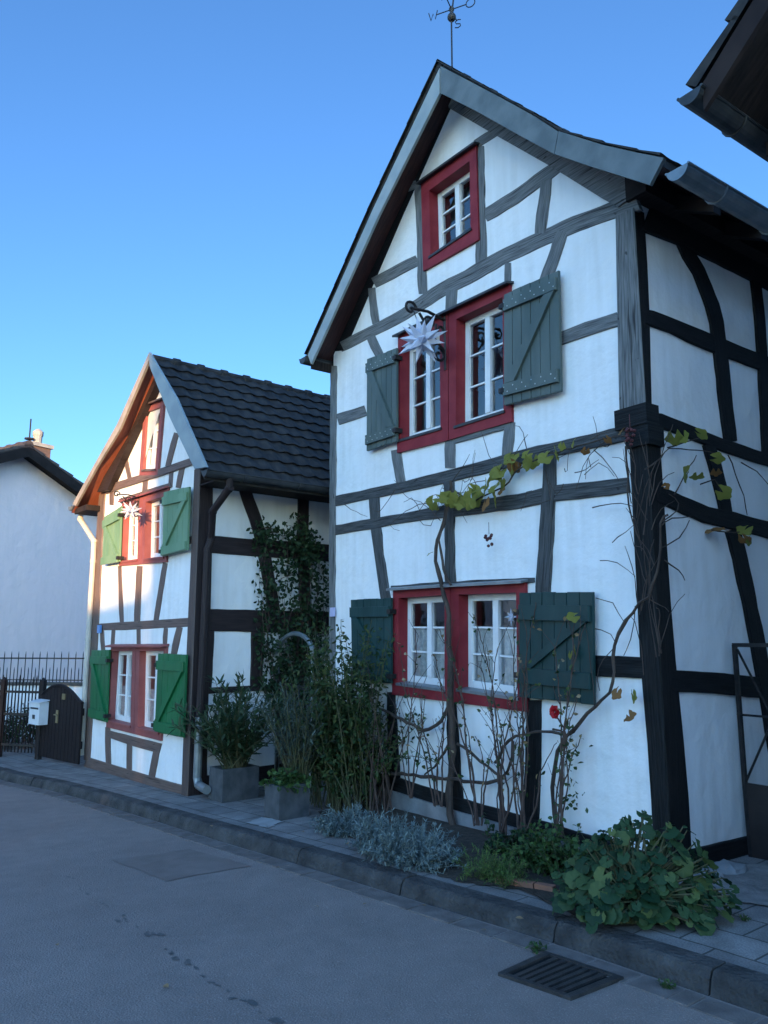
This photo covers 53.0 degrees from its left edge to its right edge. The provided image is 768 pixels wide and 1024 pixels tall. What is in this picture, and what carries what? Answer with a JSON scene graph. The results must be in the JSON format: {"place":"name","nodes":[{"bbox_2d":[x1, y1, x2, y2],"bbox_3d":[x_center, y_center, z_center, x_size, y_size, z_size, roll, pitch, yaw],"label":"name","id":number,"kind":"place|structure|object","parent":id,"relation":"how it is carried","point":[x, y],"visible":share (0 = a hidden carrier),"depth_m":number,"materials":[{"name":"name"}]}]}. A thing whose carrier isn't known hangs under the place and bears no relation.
{"place":"outdoors","nodes":[
{"label":"outdoors","id":0,"kind":"place"},
{"bbox_2d":[0,780,767,1023],"bbox_3d":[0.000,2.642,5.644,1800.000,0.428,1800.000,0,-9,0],"label":"road","id":1,"kind":"structure","parent":0,"point":[131,914],"depth_m":4.12,"materials":[{"name":"grey asphalt"}]},
{"bbox_2d":[0,767,767,1016],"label":"kerb","id":2,"kind":"structure","parent":1,"relation":"on","point":[735,985],"depth_m":4.52,"materials":[{"name":"concrete"}]},
{"bbox_2d":[525,940,546,953],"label":"weed","id":3,"kind":"object","parent":1,"relation":"on","point":[536,948],"visible":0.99,"depth_m":3.99,"materials":[{"name":"green plant"}]},
{"bbox_2d":[498,951,623,1000],"bbox_3d":[0.842,2.210,3.660,0.390,0.039,0.450,9,-13,-42],"label":"drain grate","id":4,"kind":"object","parent":1,"relation":"on","point":[558,975],"visible":1,"depth_m":3.65,"materials":[{"name":"metal"}]},
{"bbox_2d":[657,978,675,989],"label":"weed","id":5,"kind":"object","parent":1,"relation":"on","point":[665,985],"visible":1,"depth_m":3.52,"materials":[{"name":"green plant"}]},
{"bbox_2d":[0,738,767,973],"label":"pavement","id":6,"kind":"structure","parent":0,"point":[739,942],"depth_m":5.68,"materials":[{"name":"grey stone"}]},
{"bbox_2d":[3,703,35,748],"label":"hedge","id":7,"kind":"object","parent":6,"relation":"on","point":[18,729],"visible":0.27,"depth_m":12.57,"materials":[{"name":"green plant"}]},
{"bbox_2d":[0,675,46,758],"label":"picket fence","id":8,"kind":"object","parent":6,"relation":"on","point":[4,691],"visible":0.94,"depth_m":11.67,"materials":[{"name":"brown wood"}]},
{"bbox_2d":[39,684,84,763],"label":"plank gate","id":9,"kind":"structure","parent":8,"relation":"attached to","point":[61,735],"depth_m":11.05,"materials":[{"name":"brown wood"}]},
{"bbox_2d":[28,699,49,759],"bbox_3d":[-5.100,3.218,11.375,0.354,0.875,0.205,-8,-12,41],"label":"letter box","id":10,"kind":"object","parent":6,"relation":"on","point":[38,711],"visible":1,"depth_m":11.33,"materials":[{"name":"white metal"}]},
{"bbox_2d":[0,682,82,737],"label":"garden wall","id":11,"kind":"structure","parent":6,"relation":"on","point":[76,687],"depth_m":14.01,"materials":[{"name":"paint"}]},
{"bbox_2d":[0,651,83,682],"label":"spiked fence","id":12,"kind":"object","parent":11,"relation":"on","point":[39,658],"visible":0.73,"depth_m":14.15,"materials":[{"name":"metal"}]},
{"bbox_2d":[0,419,96,681],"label":"gabled house","id":13,"kind":"structure","parent":6,"relation":"on","point":[45,549],"depth_m":15.54,"materials":[{"name":"white paint"}]},
{"bbox_2d":[68,352,329,795],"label":"half timbered house","id":14,"kind":"structure","parent":6,"relation":"on","point":[203,467],"depth_m":9.39,"materials":[{"name":"paint"}]},
{"bbox_2d":[104,644,135,733],"bbox_3d":[-3.361,2.261,9.976,0.239,1.095,0.978,8,-12,-38],"label":"window","id":15,"kind":"structure","parent":14,"relation":"in","point":[121,709],"depth_m":10.14,"materials":[{"name":"red wood"}]},
{"bbox_2d":[118,495,141,565],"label":"window","id":16,"kind":"structure","parent":14,"relation":"in","point":[131,529],"depth_m":10.42,"materials":[{"name":"red wood"}]},
{"bbox_2d":[121,498,141,519],"bbox_3d":[-3.214,-0.056,9.749,0.267,0.395,0.559,4,-10,-25],"label":"star lantern","id":17,"kind":"object","parent":14,"relation":"hanging from","point":[130,511],"visible":1,"depth_m":9.55,"materials":[{"name":"white paper"}]},
{"bbox_2d":[129,644,168,740],"bbox_3d":[-2.810,2.149,9.305,0.239,1.106,0.968,8,-12,-38],"label":"window","id":18,"kind":"structure","parent":14,"relation":"in","point":[145,697],"depth_m":9.49,"materials":[{"name":"red wood"}]},
{"bbox_2d":[139,397,165,474],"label":"window","id":19,"kind":"structure","parent":14,"relation":"in","point":[149,462],"depth_m":10.05,"materials":[{"name":"red wood"}]},
{"bbox_2d":[139,486,169,563],"bbox_3d":[-2.861,0.186,9.711,0.200,0.966,0.882,8,-12,-38],"label":"window","id":20,"kind":"structure","parent":14,"relation":"in","point":[151,499],"depth_m":9.87,"materials":[{"name":"red wood"}]},
{"bbox_2d":[246,512,328,769],"bbox_3d":[-1.099,1.501,9.167,1.355,3.041,0.407,8,-12,-39],"label":"climbing plant","id":21,"kind":"object","parent":14,"relation":"attached to","point":[306,552],"visible":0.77,"depth_m":9.18,"materials":[{"name":"green plant"}]},
{"bbox_2d":[209,763,258,802],"bbox_3d":[-1.574,2.834,8.082,0.420,0.320,0.300,8,-12,-38],"label":"planter","id":22,"kind":"object","parent":6,"relation":"on","point":[233,784],"visible":0.91,"depth_m":7.96,"materials":[{"name":"grey concrete"}]},
{"bbox_2d":[167,669,299,768],"bbox_3d":[-1.635,2.178,8.115,1.389,1.077,1.281,-8,-12,40],"label":"oleander","id":23,"kind":"object","parent":22,"relation":"in","point":[237,745],"visible":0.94,"depth_m":8.01,"materials":[{"name":"green plant"}]},
{"bbox_2d":[264,783,308,820],"bbox_3d":[-0.896,2.652,7.106,0.320,0.290,0.260,8,-12,-38],"label":"planter","id":24,"kind":"object","parent":6,"relation":"on","point":[282,804],"visible":0.87,"depth_m":7.00,"materials":[{"name":"grey concrete"}]},
{"bbox_2d":[259,761,314,793],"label":"potted plant","id":25,"kind":"object","parent":24,"relation":"in","point":[291,779],"visible":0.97,"depth_m":7.08,"materials":[{"name":"green plant"}]},
{"bbox_2d":[246,677,345,779],"bbox_3d":[-0.843,2.055,7.288,1.010,1.033,1.176,0,-9,0],"label":"silvery shrub","id":26,"kind":"object","parent":24,"relation":"in","point":[303,758],"visible":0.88,"depth_m":7.20,"materials":[{"name":"green plant"}]},
{"bbox_2d":[274,631,313,792],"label":"arch","id":27,"kind":"structure","parent":6,"relation":"on","point":[278,680],"depth_m":8.85,"materials":[{"name":"metal"}]},
{"bbox_2d":[307,802,381,837],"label":"lavender","id":28,"kind":"object","parent":6,"relation":"on","point":[342,824],"visible":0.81,"depth_m":6.35,"materials":[{"name":"plant"}]},
{"bbox_2d":[267,619,439,814],"bbox_3d":[-0.246,1.945,7.439,1.796,1.803,1.523,-2,-10,12],"label":"bamboo","id":29,"kind":"object","parent":6,"relation":"on","point":[331,765],"visible":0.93,"depth_m":7.29,"materials":[{"name":"green plant"}]},
{"bbox_2d":[330,660,426,814],"bbox_3d":[-0.051,2.143,7.464,0.715,1.399,0.893,7,-12,-36],"label":"rose bush","id":30,"kind":"object","parent":6,"relation":"on","point":[375,797],"visible":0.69,"depth_m":7.24,"materials":[{"name":"green plant"}]},
{"bbox_2d":[337,805,440,861],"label":"lavender","id":31,"kind":"object","parent":6,"relation":"on","point":[367,833],"visible":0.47,"depth_m":5.71,"materials":[{"name":"plant"}]},
{"bbox_2d":[361,818,469,874],"bbox_3d":[0.221,2.328,5.368,0.767,0.326,0.718,0,-9,0],"label":"lavender","id":32,"kind":"object","parent":6,"relation":"on","point":[431,854],"visible":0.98,"depth_m":5.30,"materials":[{"name":"plant"}]},
{"bbox_2d":[383,603,592,838],"bbox_3d":[0.763,1.680,6.334,0.451,1.825,2.372,7,-12,-36],"label":"climbing rose","id":33,"kind":"object","parent":6,"relation":"on","point":[555,711],"visible":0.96,"depth_m":6.04,"materials":[{"name":"brown plant"}]},
{"bbox_2d":[451,833,537,887],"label":"feathery plant","id":34,"kind":"object","parent":6,"relation":"on","point":[498,870],"visible":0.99,"depth_m":4.90,"materials":[{"name":"green plant"}]},
{"bbox_2d":[481,812,561,861],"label":"leafy herb","id":35,"kind":"object","parent":6,"relation":"on","point":[514,836],"visible":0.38,"depth_m":5.57,"materials":[{"name":"green plant"}]},
{"bbox_2d":[514,879,535,888],"bbox_3d":[0.876,2.321,4.778,0.122,0.055,0.050,-8,-12,32],"label":"edging brick","id":36,"kind":"object","parent":6,"relation":"on","point":[528,884],"visible":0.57,"depth_m":4.76,"materials":[{"name":"brick"}]},
{"bbox_2d":[299,59,767,861],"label":"half timbered house","id":37,"kind":"structure","parent":6,"relation":"on","point":[561,285],"depth_m":6.24,"materials":[{"name":"paint"}]},
{"bbox_2d":[386,584,450,700],"bbox_3d":[0.396,1.226,7.323,0.259,1.074,0.940,7,-11,-35],"label":"window","id":38,"kind":"structure","parent":37,"relation":"in","point":[405,598],"depth_m":7.47,"materials":[{"name":"paint"}]},
{"bbox_2d":[392,310,448,452],"bbox_3d":[0.430,-1.269,7.690,0.240,1.316,0.859,7,-11,-35],"label":"window","id":39,"kind":"structure","parent":37,"relation":"in","point":[410,439],"depth_m":7.77,"materials":[{"name":"paint"}]},
{"bbox_2d":[399,312,445,362],"bbox_3d":[0.351,-1.635,7.100,0.448,0.546,0.456,5,-11,-28],"label":"star lantern","id":40,"kind":"object","parent":37,"relation":"hanging from","point":[420,338],"visible":1,"depth_m":7.04,"materials":[{"name":"white paper"}]},
{"bbox_2d":[416,141,479,271],"bbox_3d":[0.682,-2.980,7.620,0.230,1.039,0.897,7,-11,-35],"label":"window","id":41,"kind":"structure","parent":37,"relation":"in","point":[449,177],"depth_m":7.66,"materials":[{"name":"paint"}]},
{"bbox_2d":[428,0,474,66],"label":"weather vane","id":42,"kind":"object","parent":37,"relation":"on","point":[451,17],"visible":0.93,"depth_m":7.79,"materials":[{"name":"metal"}]},
{"bbox_2d":[442,280,513,439],"bbox_3d":[0.909,-1.356,7.017,0.240,1.304,0.877,7,-11,-35],"label":"window","id":43,"kind":"structure","parent":37,"relation":"in","point":[475,310],"depth_m":7.18,"materials":[{"name":"paint"}]},
{"bbox_2d":[446,579,529,711],"bbox_3d":[0.925,1.119,6.584,0.259,1.077,0.980,7,-11,-35],"label":"window","id":44,"kind":"structure","parent":37,"relation":"in","point":[464,596],"depth_m":6.71,"materials":[{"name":"paint"}]},
{"bbox_2d":[505,609,515,624],"bbox_3d":[1.072,0.887,6.506,0.028,0.170,0.168,9,-13,-43],"label":"star ornament","id":45,"kind":"object","parent":44,"relation":"hanging from","point":[510,616],"depth_m":6.50,"materials":[{"name":"white paper"}]},
{"bbox_2d":[534,882,555,891],"bbox_3d":[0.985,2.306,4.709,0.122,0.055,0.050,-9,-13,37],"label":"edging brick","id":46,"kind":"object","parent":6,"relation":"on","point":[544,886],"visible":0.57,"depth_m":4.70,"materials":[{"name":"brick"}]},
{"bbox_2d":[491,814,606,879],"bbox_3d":[1.136,2.248,5.141,1.003,0.377,0.645,-9,-13,43],"label":"leafy herb","id":47,"kind":"object","parent":6,"relation":"on","point":[543,860],"visible":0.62,"depth_m":5.13,"materials":[{"name":"green plant"}]},
{"bbox_2d":[344,414,767,832],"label":"grapevine","id":48,"kind":"object","parent":6,"relation":"on","point":[448,498],"visible":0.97,"depth_m":5.95,"materials":[{"name":"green plant"}]},
{"bbox_2d":[550,810,742,935],"bbox_3d":[1.433,1.934,4.253,1.042,0.567,0.665,0,-9,0],"label":"mallow","id":49,"kind":"object","parent":6,"relation":"on","point":[619,883],"visible":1,"depth_m":4.10,"materials":[{"name":"green plant"}]},
{"bbox_2d":[698,866,723,877],"bbox_3d":[2.085,2.316,4.948,0.193,0.091,0.184,-4,-10,21],"label":"stone","id":50,"kind":"object","parent":6,"relation":"on","point":[719,872],"visible":0.16,"depth_m":4.90,"materials":[{"name":"grey stone"}]},
{"bbox_2d":[676,0,767,161],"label":"neighbour house","id":51,"kind":"structure","parent":6,"relation":"on","point":[727,95],"depth_m":4.31,"materials":[{"name":"brown wood"}]},
{"bbox_2d":[714,859,748,874],"bbox_3d":[2.251,2.329,5.038,0.238,0.104,0.232,-5,-11,29],"label":"stone","id":52,"kind":"object","parent":6,"relation":"on","point":[726,867],"visible":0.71,"depth_m":4.98,"materials":[{"name":"grey stone"}]},
{"bbox_2d":[738,913,750,920],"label":"weed","id":53,"kind":"object","parent":6,"relation":"on","point":[744,918],"visible":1,"depth_m":4.11,"materials":[{"name":"green plant"}]},
{"bbox_2d":[732,643,767,859],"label":"yard gate","id":54,"kind":"structure","parent":6,"relation":"on","point":[755,798],"depth_m":5.43,"materials":[{"name":"metal"}]},
{"bbox_2d":[0,0,767,482],"label":"sky","id":55,"kind":"structure","parent":0,"point":[190,181],"materials":[{"name":"blue"}]}
]}

